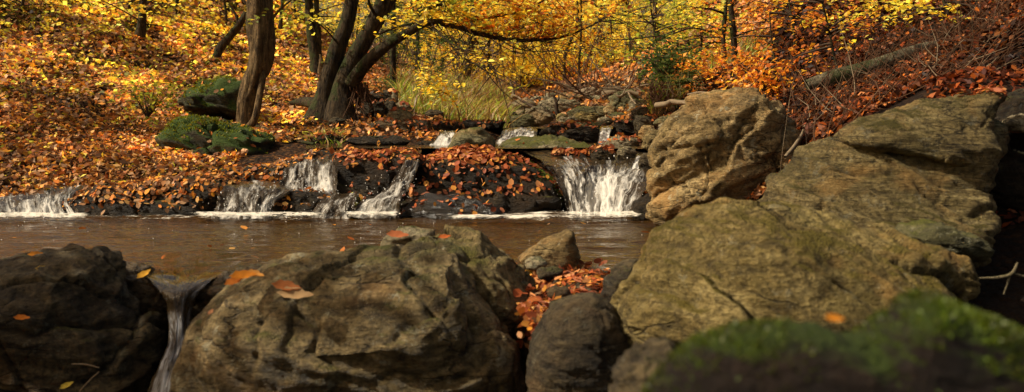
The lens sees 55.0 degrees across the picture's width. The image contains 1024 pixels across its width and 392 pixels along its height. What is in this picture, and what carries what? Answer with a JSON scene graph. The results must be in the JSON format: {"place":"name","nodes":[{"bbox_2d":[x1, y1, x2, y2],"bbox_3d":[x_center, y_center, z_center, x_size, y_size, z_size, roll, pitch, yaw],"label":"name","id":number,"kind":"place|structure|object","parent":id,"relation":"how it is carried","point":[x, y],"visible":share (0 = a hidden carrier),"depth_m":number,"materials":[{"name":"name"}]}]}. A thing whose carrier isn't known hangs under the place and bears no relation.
{"place":"outdoors","nodes":[
{"label":"outdoors","id":0,"kind":"place"},
{"bbox_2d":[0,209,655,289],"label":"pool water","id":1,"kind":"structure","parent":0,"point":[616,240],"depth_m":5.99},
{"bbox_2d":[0,212,85,217],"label":"foam","id":2,"kind":"object","parent":1,"relation":"on","point":[33,213],"visible":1,"depth_m":6.77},
{"bbox_2d":[0,184,87,216],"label":"cascade","id":3,"kind":"object","parent":1,"relation":"on","point":[53,199],"visible":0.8,"depth_m":7.33,"materials":[{"name":"white liquid"}]},
{"bbox_2d":[211,180,292,218],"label":"cascade","id":4,"kind":"object","parent":1,"relation":"on","point":[232,195],"visible":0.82,"depth_m":7.08,"materials":[{"name":"white liquid"}]},
{"bbox_2d":[198,211,320,216],"bbox_3d":[-1.707,0.158,6.476,1.322,0.037,0.869,0,4,0],"label":"foam","id":5,"kind":"object","parent":1,"relation":"on","point":[250,213],"visible":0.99,"depth_m":6.82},
{"bbox_2d":[1,155,642,260],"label":"spray","id":6,"kind":"object","parent":1,"relation":"on","point":[363,200],"visible":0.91,"depth_m":7.00,"materials":[{"name":"liquid"}]},
{"bbox_2d":[309,191,357,218],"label":"cascade","id":7,"kind":"object","parent":1,"relation":"on","point":[336,205],"visible":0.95,"depth_m":7.01,"materials":[{"name":"white liquid"}]},
{"bbox_2d":[347,147,421,218],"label":"cascade","id":8,"kind":"object","parent":1,"relation":"on","point":[408,172],"visible":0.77,"depth_m":7.05,"materials":[{"name":"white liquid"}]},
{"bbox_2d":[398,193,501,219],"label":"shelf rock","id":9,"kind":"object","parent":1,"relation":"in","point":[427,208],"visible":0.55,"depth_m":6.95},
{"bbox_2d":[448,214,548,219],"bbox_3d":[-0.090,0.170,6.315,0.898,0.034,0.845,0,4,0],"label":"foam","id":10,"kind":"object","parent":1,"relation":"on","point":[509,216],"visible":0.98,"depth_m":6.65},
{"bbox_2d":[518,229,580,274],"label":"wedge rock","id":11,"kind":"object","parent":1,"relation":"on","point":[561,249],"visible":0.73,"depth_m":4.38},
{"bbox_2d":[519,274,604,358],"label":"silt bank","id":12,"kind":"structure","parent":1,"relation":"in","point":[524,350],"depth_m":3.76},
{"bbox_2d":[519,147,648,216],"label":"cascade","id":13,"kind":"object","parent":1,"relation":"on","point":[620,171],"visible":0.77,"depth_m":7.40,"materials":[{"name":"white liquid"}]},
{"bbox_2d":[589,147,614,159],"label":"rock","id":14,"kind":"object","parent":13,"relation":"in","point":[600,153],"visible":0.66,"depth_m":8.04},
{"bbox_2d":[617,146,636,158],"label":"rock","id":15,"kind":"object","parent":13,"relation":"in","point":[626,152],"visible":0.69,"depth_m":8.16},
{"bbox_2d":[565,211,638,217],"bbox_3d":[0.617,0.161,6.431,0.748,0.034,1.078,0,4,0],"label":"foam","id":16,"kind":"object","parent":1,"relation":"on","point":[606,212],"visible":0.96,"depth_m":6.85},
{"bbox_2d":[306,143,642,148],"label":"stream water","id":17,"kind":"structure","parent":0,"point":[498,146],"depth_m":8.91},
{"bbox_2d":[346,135,409,145],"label":"slab rock","id":18,"kind":"object","parent":17,"relation":"on","point":[373,140],"visible":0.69,"depth_m":9.28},
{"bbox_2d":[429,130,455,144],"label":"cascade","id":19,"kind":"object","parent":17,"relation":"on","point":[443,137],"visible":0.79,"depth_m":9.49,"materials":[{"name":"white liquid"}]},
{"bbox_2d":[495,127,536,142],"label":"cascade","id":20,"kind":"object","parent":17,"relation":"on","point":[507,133],"visible":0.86,"depth_m":10.36,"materials":[{"name":"white liquid"}]},
{"bbox_2d":[562,129,583,141],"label":"rock","id":21,"kind":"object","parent":17,"relation":"on","point":[576,135],"visible":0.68,"depth_m":10.14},
{"bbox_2d":[597,126,612,142],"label":"cascade","id":22,"kind":"object","parent":17,"relation":"on","point":[604,133],"visible":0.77,"depth_m":10.20,"materials":[{"name":"white liquid"}]},
{"bbox_2d":[613,119,634,136],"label":"block rock","id":23,"kind":"object","parent":17,"relation":"on","point":[622,126],"visible":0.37,"depth_m":10.60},
{"bbox_2d":[0,0,1023,391],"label":"ground","id":24,"kind":"structure","parent":0,"point":[1006,256],"depth_m":8.60,"materials":[{"name":"plant"}]},
{"bbox_2d":[0,243,168,391],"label":"boulder","id":25,"kind":"object","parent":24,"relation":"on","point":[76,303],"visible":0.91,"depth_m":3.49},
{"bbox_2d":[126,262,179,332],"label":"slab rock","id":26,"kind":"object","parent":25,"relation":"on","point":[146,292],"visible":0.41,"depth_m":3.80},
{"bbox_2d":[63,174,232,215],"bbox_3d":[-2.742,0.049,7.430,1.367,0.441,0.705,0,4,0],"label":"ledge rock","id":27,"kind":"object","parent":24,"relation":"on","point":[125,209],"visible":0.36,"depth_m":7.21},
{"bbox_2d":[80,0,216,45],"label":"tree","id":28,"kind":"object","parent":24,"relation":"on","point":[141,26],"visible":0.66,"depth_m":15.39,"materials":[{"name":"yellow plant"}]},
{"bbox_2d":[107,56,192,133],"bbox_3d":[-3.732,-0.973,10.215,0.967,0.940,0.739,2,5,23],"label":"bush","id":29,"kind":"object","parent":24,"relation":"on","point":[150,111],"visible":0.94,"depth_m":10.17,"materials":[{"name":"yellow plant"}]},
{"bbox_2d":[178,74,240,119],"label":"boulder","id":30,"kind":"object","parent":24,"relation":"on","point":[207,100],"visible":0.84,"depth_m":10.61,"materials":[{"name":"green stone"}]},
{"bbox_2d":[154,114,274,158],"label":"boulder","id":31,"kind":"object","parent":24,"relation":"on","point":[225,133],"visible":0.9,"depth_m":8.97,"materials":[{"name":"plant"}]},
{"bbox_2d":[212,4,245,57],"bbox_3d":[-4.338,-2.472,15.050,0.599,0.938,0.143,0,4,0],"label":"dead branch","id":32,"kind":"object","parent":24,"relation":"on","point":[227,39],"visible":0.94,"depth_m":15.01,"materials":[{"name":"brown wood"}]},
{"bbox_2d":[207,0,291,126],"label":"tree","id":33,"kind":"object","parent":24,"relation":"on","point":[261,36],"visible":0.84,"depth_m":10.23,"materials":[{"name":"brown plant"}]},
{"bbox_2d":[221,150,338,193],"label":"ledge rock","id":34,"kind":"object","parent":24,"relation":"on","point":[314,156],"visible":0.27,"depth_m":7.82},
{"bbox_2d":[279,148,337,193],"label":"cascade","id":35,"kind":"object","parent":34,"relation":"on","point":[296,172],"visible":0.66,"depth_m":7.52,"materials":[{"name":"white liquid"}]},
{"bbox_2d":[273,190,327,217],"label":"rock","id":36,"kind":"object","parent":24,"relation":"on","point":[299,197],"visible":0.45,"depth_m":7.09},
{"bbox_2d":[276,0,374,73],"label":"tree","id":37,"kind":"object","parent":24,"relation":"on","point":[314,41],"visible":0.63,"depth_m":15.58,"materials":[{"name":"yellow plant"}]},
{"bbox_2d":[170,240,525,391],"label":"boulder","id":38,"kind":"object","parent":24,"relation":"on","point":[417,316],"visible":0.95,"depth_m":3.21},
{"bbox_2d":[185,264,262,327],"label":"slab rock","id":39,"kind":"object","parent":38,"relation":"on","point":[209,291],"visible":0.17,"depth_m":3.70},
{"bbox_2d":[132,252,248,391],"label":"cascade","id":40,"kind":"object","parent":39,"relation":"on","point":[180,298],"visible":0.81,"depth_m":3.64,"materials":[{"name":"white liquid"}]},
{"bbox_2d":[276,286,313,298],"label":"fallen leaf","id":41,"kind":"object","parent":38,"relation":"on","point":[295,293],"visible":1,"depth_m":3.13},
{"bbox_2d":[271,279,300,289],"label":"fallen leaf","id":42,"kind":"object","parent":41,"relation":"on","point":[280,284],"visible":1,"depth_m":3.15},
{"bbox_2d":[333,148,424,211],"bbox_3d":[-1.025,-0.040,7.675,0.714,0.669,0.639,0,4,0],"label":"ledge rock","id":43,"kind":"object","parent":24,"relation":"on","point":[360,173],"visible":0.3,"depth_m":7.48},
{"bbox_2d":[368,120,411,132],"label":"ledge rock","id":44,"kind":"object","parent":24,"relation":"on","point":[399,124],"visible":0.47,"depth_m":10.29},
{"bbox_2d":[321,0,466,89],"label":"sapling","id":45,"kind":"object","parent":24,"relation":"on","point":[392,56],"visible":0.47,"depth_m":15.33,"materials":[{"name":"plant"}]},
{"bbox_2d":[386,109,412,121],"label":"slab rock","id":46,"kind":"object","parent":24,"relation":"on","point":[402,115],"visible":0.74,"depth_m":10.90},
{"bbox_2d":[380,226,434,248],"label":"block rock","id":47,"kind":"object","parent":24,"relation":"on","point":[415,233],"visible":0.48,"depth_m":4.15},
{"bbox_2d":[352,0,478,77],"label":"sapling","id":48,"kind":"object","parent":24,"relation":"on","point":[418,46],"visible":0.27,"depth_m":20.77,"materials":[{"name":"plant"}]},
{"bbox_2d":[407,119,431,133],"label":"ledge rock","id":49,"kind":"object","parent":24,"relation":"on","point":[428,124],"visible":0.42,"depth_m":10.40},
{"bbox_2d":[405,0,453,72],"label":"beech","id":50,"kind":"object","parent":24,"relation":"on","point":[425,48],"visible":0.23,"depth_m":22.30,"materials":[{"name":"yellow plant"}]},
{"bbox_2d":[431,121,461,131],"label":"ledge rock","id":51,"kind":"object","parent":24,"relation":"on","point":[443,126],"visible":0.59,"depth_m":10.81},
{"bbox_2d":[248,0,667,136],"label":"tree","id":52,"kind":"object","parent":24,"relation":"on","point":[342,73],"visible":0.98,"depth_m":10.81,"materials":[{"name":"yellow plant"}]},
{"bbox_2d":[288,97,313,107],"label":"rock","id":53,"kind":"object","parent":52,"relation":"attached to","point":[304,101],"visible":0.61,"depth_m":11.31,"materials":[{"name":"grey stone"}]},
{"bbox_2d":[448,126,495,146],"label":"boulder","id":54,"kind":"object","parent":24,"relation":"on","point":[480,136],"visible":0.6,"depth_m":8.74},
{"bbox_2d":[417,224,536,380],"bbox_3d":[-0.162,0.470,3.824,0.554,0.689,0.688,0,4,0],"label":"boulder","id":55,"kind":"object","parent":24,"relation":"on","point":[500,275],"visible":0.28,"depth_m":3.61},
{"bbox_2d":[387,0,577,81],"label":"tree","id":56,"kind":"object","parent":24,"relation":"on","point":[473,41],"visible":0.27,"depth_m":21.71,"materials":[{"name":"yellow plant"}]},
{"bbox_2d":[405,152,562,213],"bbox_3d":[-0.259,-0.041,7.662,1.306,0.693,0.750,0,4,0],"label":"boulder","id":57,"kind":"object","parent":24,"relation":"on","point":[546,199],"visible":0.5,"depth_m":7.48,"materials":[{"name":"brown stone"}]},
{"bbox_2d":[462,119,505,131],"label":"ledge rock","id":58,"kind":"object","parent":24,"relation":"on","point":[494,126],"visible":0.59,"depth_m":11.16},
{"bbox_2d":[461,0,517,83],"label":"beech","id":59,"kind":"object","parent":24,"relation":"on","point":[488,57],"visible":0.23,"depth_m":22.49,"materials":[{"name":"yellow plant"}]},
{"bbox_2d":[13,80,1009,348],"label":"fallen leaves","id":60,"kind":"object","parent":24,"relation":"on","point":[531,310],"depth_m":7.45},
{"bbox_2d":[525,256,546,270],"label":"stone","id":61,"kind":"object","parent":60,"relation":"on","point":[533,263],"visible":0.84,"depth_m":4.19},
{"bbox_2d":[536,265,563,281],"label":"stone","id":62,"kind":"object","parent":60,"relation":"on","point":[547,274],"visible":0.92,"depth_m":4.04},
{"bbox_2d":[547,285,571,298],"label":"stone","id":63,"kind":"object","parent":60,"relation":"on","point":[562,291],"visible":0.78,"depth_m":3.60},
{"bbox_2d":[0,0,1023,200],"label":"leaf litter","id":64,"kind":"object","parent":24,"relation":"on","point":[280,78],"visible":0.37,"depth_m":11.22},
{"bbox_2d":[507,97,535,114],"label":"boulder","id":65,"kind":"object","parent":24,"relation":"on","point":[521,107],"visible":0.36,"depth_m":14.82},
{"bbox_2d":[482,38,562,89],"bbox_3d":[0.226,-2.750,21.807,1.955,1.496,2.170,0,4,0],"label":"bush","id":66,"kind":"object","parent":24,"relation":"on","point":[527,69],"visible":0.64,"depth_m":21.67,"materials":[{"name":"yellow plant"}]},
{"bbox_2d":[510,114,534,126],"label":"stone","id":67,"kind":"object","parent":24,"relation":"on","point":[524,120],"visible":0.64,"depth_m":12.29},
{"bbox_2d":[488,1,579,75],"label":"tree","id":68,"kind":"object","parent":24,"relation":"on","point":[523,46],"visible":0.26,"depth_m":22.95,"materials":[{"name":"yellow plant"}]},
{"bbox_2d":[525,106,555,126],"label":"boulder","id":69,"kind":"object","parent":24,"relation":"on","point":[543,117],"visible":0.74,"depth_m":13.26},
{"bbox_2d":[300,28,783,144],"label":"grass","id":70,"kind":"structure","parent":24,"relation":"on","point":[482,105],"depth_m":12.72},
{"bbox_2d":[500,134,591,156],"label":"slab rock","id":71,"kind":"object","parent":24,"relation":"on","point":[545,139],"visible":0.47,"depth_m":8.80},
{"bbox_2d":[474,0,621,82],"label":"tree","id":72,"kind":"object","parent":24,"relation":"on","point":[556,43],"visible":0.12,"depth_m":25.71,"materials":[{"name":"yellow plant"}]},
{"bbox_2d":[537,97,580,113],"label":"boulder","id":73,"kind":"object","parent":24,"relation":"on","point":[565,104],"visible":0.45,"depth_m":14.99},
{"bbox_2d":[535,0,610,83],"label":"beech","id":74,"kind":"object","parent":24,"relation":"on","point":[584,9],"visible":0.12,"depth_m":25.55,"materials":[{"name":"yellow plant"}]},
{"bbox_2d":[527,0,619,80],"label":"beech","id":75,"kind":"object","parent":24,"relation":"on","point":[563,63],"visible":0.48,"depth_m":22.24,"materials":[{"name":"yellow plant"}]},
{"bbox_2d":[526,292,629,391],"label":"boulder","id":76,"kind":"object","parent":24,"relation":"on","point":[578,342],"visible":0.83,"depth_m":2.83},
{"bbox_2d":[500,0,666,81],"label":"tree","id":77,"kind":"object","parent":24,"relation":"on","point":[607,29],"visible":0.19,"depth_m":26.16,"materials":[{"name":"yellow plant"}]},
{"bbox_2d":[572,111,599,121],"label":"stone","id":78,"kind":"object","parent":24,"relation":"on","point":[582,116],"visible":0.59,"depth_m":12.59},
{"bbox_2d":[567,106,605,117],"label":"slab rock","id":79,"kind":"object","parent":24,"relation":"on","point":[598,110],"visible":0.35,"depth_m":13.26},
{"bbox_2d":[575,126,599,142],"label":"block rock","id":80,"kind":"object","parent":24,"relation":"on","point":[591,135],"visible":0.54,"depth_m":10.39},
{"bbox_2d":[560,0,618,75],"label":"tree","id":81,"kind":"object","parent":24,"relation":"on","point":[580,22],"visible":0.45,"depth_m":21.72,"materials":[{"name":"brown plant"}]},
{"bbox_2d":[582,22,648,69],"bbox_3d":[2.525,-3.273,22.843,2.010,1.557,1.831,-3,5,-34],"label":"bush","id":82,"kind":"object","parent":24,"relation":"on","point":[605,58],"visible":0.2,"depth_m":22.76,"materials":[{"name":"orange plant"}]},
{"bbox_2d":[602,134,640,145],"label":"slab rock","id":83,"kind":"object","parent":24,"relation":"on","point":[627,142],"visible":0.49,"depth_m":9.12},
{"bbox_2d":[608,89,637,109],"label":"boulder","id":84,"kind":"object","parent":24,"relation":"on","point":[616,101],"visible":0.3,"depth_m":14.78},
{"bbox_2d":[603,0,649,57],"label":"beech","id":85,"kind":"object","parent":24,"relation":"on","point":[627,28],"visible":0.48,"depth_m":21.41,"materials":[{"name":"plant"}]},
{"bbox_2d":[630,193,650,220],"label":"rock","id":86,"kind":"object","parent":24,"relation":"on","point":[639,205],"visible":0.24,"depth_m":6.88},
{"bbox_2d":[608,336,676,391],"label":"stone","id":87,"kind":"object","parent":24,"relation":"on","point":[635,365],"visible":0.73,"depth_m":1.73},
{"bbox_2d":[633,115,656,136],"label":"block rock","id":88,"kind":"object","parent":24,"relation":"on","point":[639,121],"visible":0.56,"depth_m":10.21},
{"bbox_2d":[641,128,658,150],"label":"rock","id":89,"kind":"object","parent":24,"relation":"on","point":[649,135],"visible":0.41,"depth_m":8.33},
{"bbox_2d":[568,0,735,81],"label":"sapling","id":90,"kind":"object","parent":24,"relation":"on","point":[665,26],"visible":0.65,"depth_m":14.32,"materials":[{"name":"plant"}]},
{"bbox_2d":[301,0,1023,156],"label":"brushwood","id":91,"kind":"object","parent":24,"relation":"on","point":[362,93],"visible":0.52,"depth_m":8.30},
{"bbox_2d":[624,27,713,91],"bbox_3d":[1.969,-1.580,12.130,1.189,0.923,1.356,3,5,35],"label":"bush","id":92,"kind":"object","parent":24,"relation":"on","point":[667,64],"visible":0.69,"depth_m":12.00,"materials":[{"name":"green plant"}]},
{"bbox_2d":[596,0,745,61],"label":"tree","id":93,"kind":"object","parent":24,"relation":"on","point":[724,11],"visible":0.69,"depth_m":12.76,"materials":[{"name":"yellow plant"}]},
{"bbox_2d":[334,0,1023,170],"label":"brushwood","id":94,"kind":"object","parent":24,"relation":"on","point":[613,87],"visible":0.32,"depth_m":16.40,"materials":[{"name":"brown wood"}]},
{"bbox_2d":[654,91,703,108],"bbox_3d":[1.723,-0.970,9.938,0.157,0.172,0.642,-4,6,-39],"label":"log","id":95,"kind":"object","parent":24,"relation":"on","point":[664,104],"visible":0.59,"depth_m":10.03,"materials":[{"name":"brown wood"}]},
{"bbox_2d":[664,78,707,95],"bbox_3d":[1.883,-1.189,10.765,0.531,0.205,0.402,-1,5,-14],"label":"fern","id":96,"kind":"object","parent":24,"relation":"on","point":[679,83],"visible":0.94,"depth_m":10.76,"materials":[{"name":"green plant"}]},
{"bbox_2d":[657,44,761,92],"bbox_3d":[2.369,-1.296,11.498,1.233,0.956,1.204,3,5,30],"label":"bush","id":97,"kind":"object","parent":24,"relation":"on","point":[721,60],"visible":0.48,"depth_m":11.31,"materials":[{"name":"orange plant"}]},
{"bbox_2d":[654,0,764,67],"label":"sapling","id":98,"kind":"object","parent":24,"relation":"on","point":[686,33],"visible":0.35,"depth_m":14.82,"materials":[{"name":"orange plant"}]},
{"bbox_2d":[645,87,801,226],"bbox_3d":[1.361,-0.150,6.389,0.994,1.115,0.872,0,4,0],"label":"boulder","id":99,"kind":"object","parent":24,"relation":"on","point":[708,147],"visible":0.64,"depth_m":6.06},
{"bbox_2d":[692,0,791,60],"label":"tree","id":100,"kind":"object","parent":24,"relation":"on","point":[732,24],"visible":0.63,"depth_m":12.45,"materials":[{"name":"orange plant"}]},
{"bbox_2d":[703,11,829,91],"bbox_3d":[2.425,-1.358,9.498,1.193,0.848,1.025,-1,5,-18],"label":"sapling","id":101,"kind":"object","parent":24,"relation":"on","point":[764,52],"visible":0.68,"depth_m":9.51,"materials":[{"name":"plant"}]},
{"bbox_2d":[715,26,824,98],"bbox_3d":[2.416,-1.151,9.310,0.964,0.888,1.029,4,6,45],"label":"bush","id":102,"kind":"object","parent":24,"relation":"on","point":[766,86],"visible":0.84,"depth_m":9.28,"materials":[{"name":"orange plant"}]},
{"bbox_2d":[722,0,849,44],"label":"sapling","id":103,"kind":"object","parent":24,"relation":"on","point":[780,22],"visible":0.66,"depth_m":11.40,"materials":[{"name":"plant"}]},
{"bbox_2d":[610,197,965,348],"bbox_3d":[0.839,0.341,3.014,1.091,0.665,0.859,0,4,0],"label":"boulder","id":104,"kind":"object","parent":24,"relation":"on","point":[719,261],"visible":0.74,"depth_m":2.80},
{"bbox_2d":[600,258,637,301],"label":"slab rock","id":105,"kind":"object","parent":104,"relation":"on","point":[620,271],"visible":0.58,"depth_m":3.36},
{"bbox_2d":[925,244,980,302],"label":"stone","id":106,"kind":"object","parent":104,"relation":"on","point":[963,265],"visible":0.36,"depth_m":3.23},
{"bbox_2d":[744,0,887,75],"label":"sapling","id":107,"kind":"object","parent":24,"relation":"on","point":[830,43],"visible":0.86,"depth_m":8.91,"materials":[{"name":"plant"}]},
{"bbox_2d":[738,0,905,32],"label":"sapling","id":108,"kind":"object","parent":24,"relation":"on","point":[872,3],"visible":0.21,"depth_m":11.40,"materials":[{"name":"plant"}]},
{"bbox_2d":[640,288,1023,391],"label":"boulder","id":109,"kind":"object","parent":24,"relation":"on","point":[921,340],"visible":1,"depth_m":0.97,"materials":[{"name":"green stone"}]},
{"bbox_2d":[804,41,936,88],"bbox_3d":[2.975,-1.072,8.022,1.214,0.418,0.215,-1,5,-14],"label":"fallen log","id":110,"kind":"object","parent":24,"relation":"on","point":[837,74],"visible":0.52,"depth_m":7.92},
{"bbox_2d":[757,119,1010,266],"bbox_3d":[1.654,0.006,4.335,1.190,0.728,1.064,0,4,0],"label":"slab rock","id":111,"kind":"object","parent":24,"relation":"on","point":[837,176],"visible":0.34,"depth_m":4.15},
{"bbox_2d":[834,91,1007,175],"bbox_3d":[1.824,-0.285,4.357,0.762,0.386,0.478,0,4,0],"label":"slab rock","id":112,"kind":"object","parent":111,"relation":"on","point":[956,130],"visible":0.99,"depth_m":4.21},
{"bbox_2d":[895,219,994,262],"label":"slab rock","id":113,"kind":"object","parent":111,"relation":"on","point":[973,247],"visible":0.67,"depth_m":3.65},
{"bbox_2d":[837,0,993,49],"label":"sapling","id":114,"kind":"object","parent":24,"relation":"on","point":[910,5],"visible":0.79,"depth_m":9.43,"materials":[{"name":"plant"}]},
{"bbox_2d":[924,65,1023,227],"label":"leaf litter","id":115,"kind":"object","parent":24,"relation":"on","point":[978,72],"visible":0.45,"depth_m":5.57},
{"bbox_2d":[979,262,1023,293],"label":"twig","id":116,"kind":"object","parent":24,"relation":"on","point":[1010,274],"visible":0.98,"depth_m":3.43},
{"bbox_2d":[989,88,1023,220],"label":"boulder","id":117,"kind":"object","parent":24,"relation":"on","point":[1007,191],"visible":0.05,"depth_m":4.56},
{"bbox_2d":[1002,113,1023,132],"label":"stone","id":118,"kind":"object","parent":117,"relation":"on","point":[1014,123],"visible":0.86,"depth_m":4.45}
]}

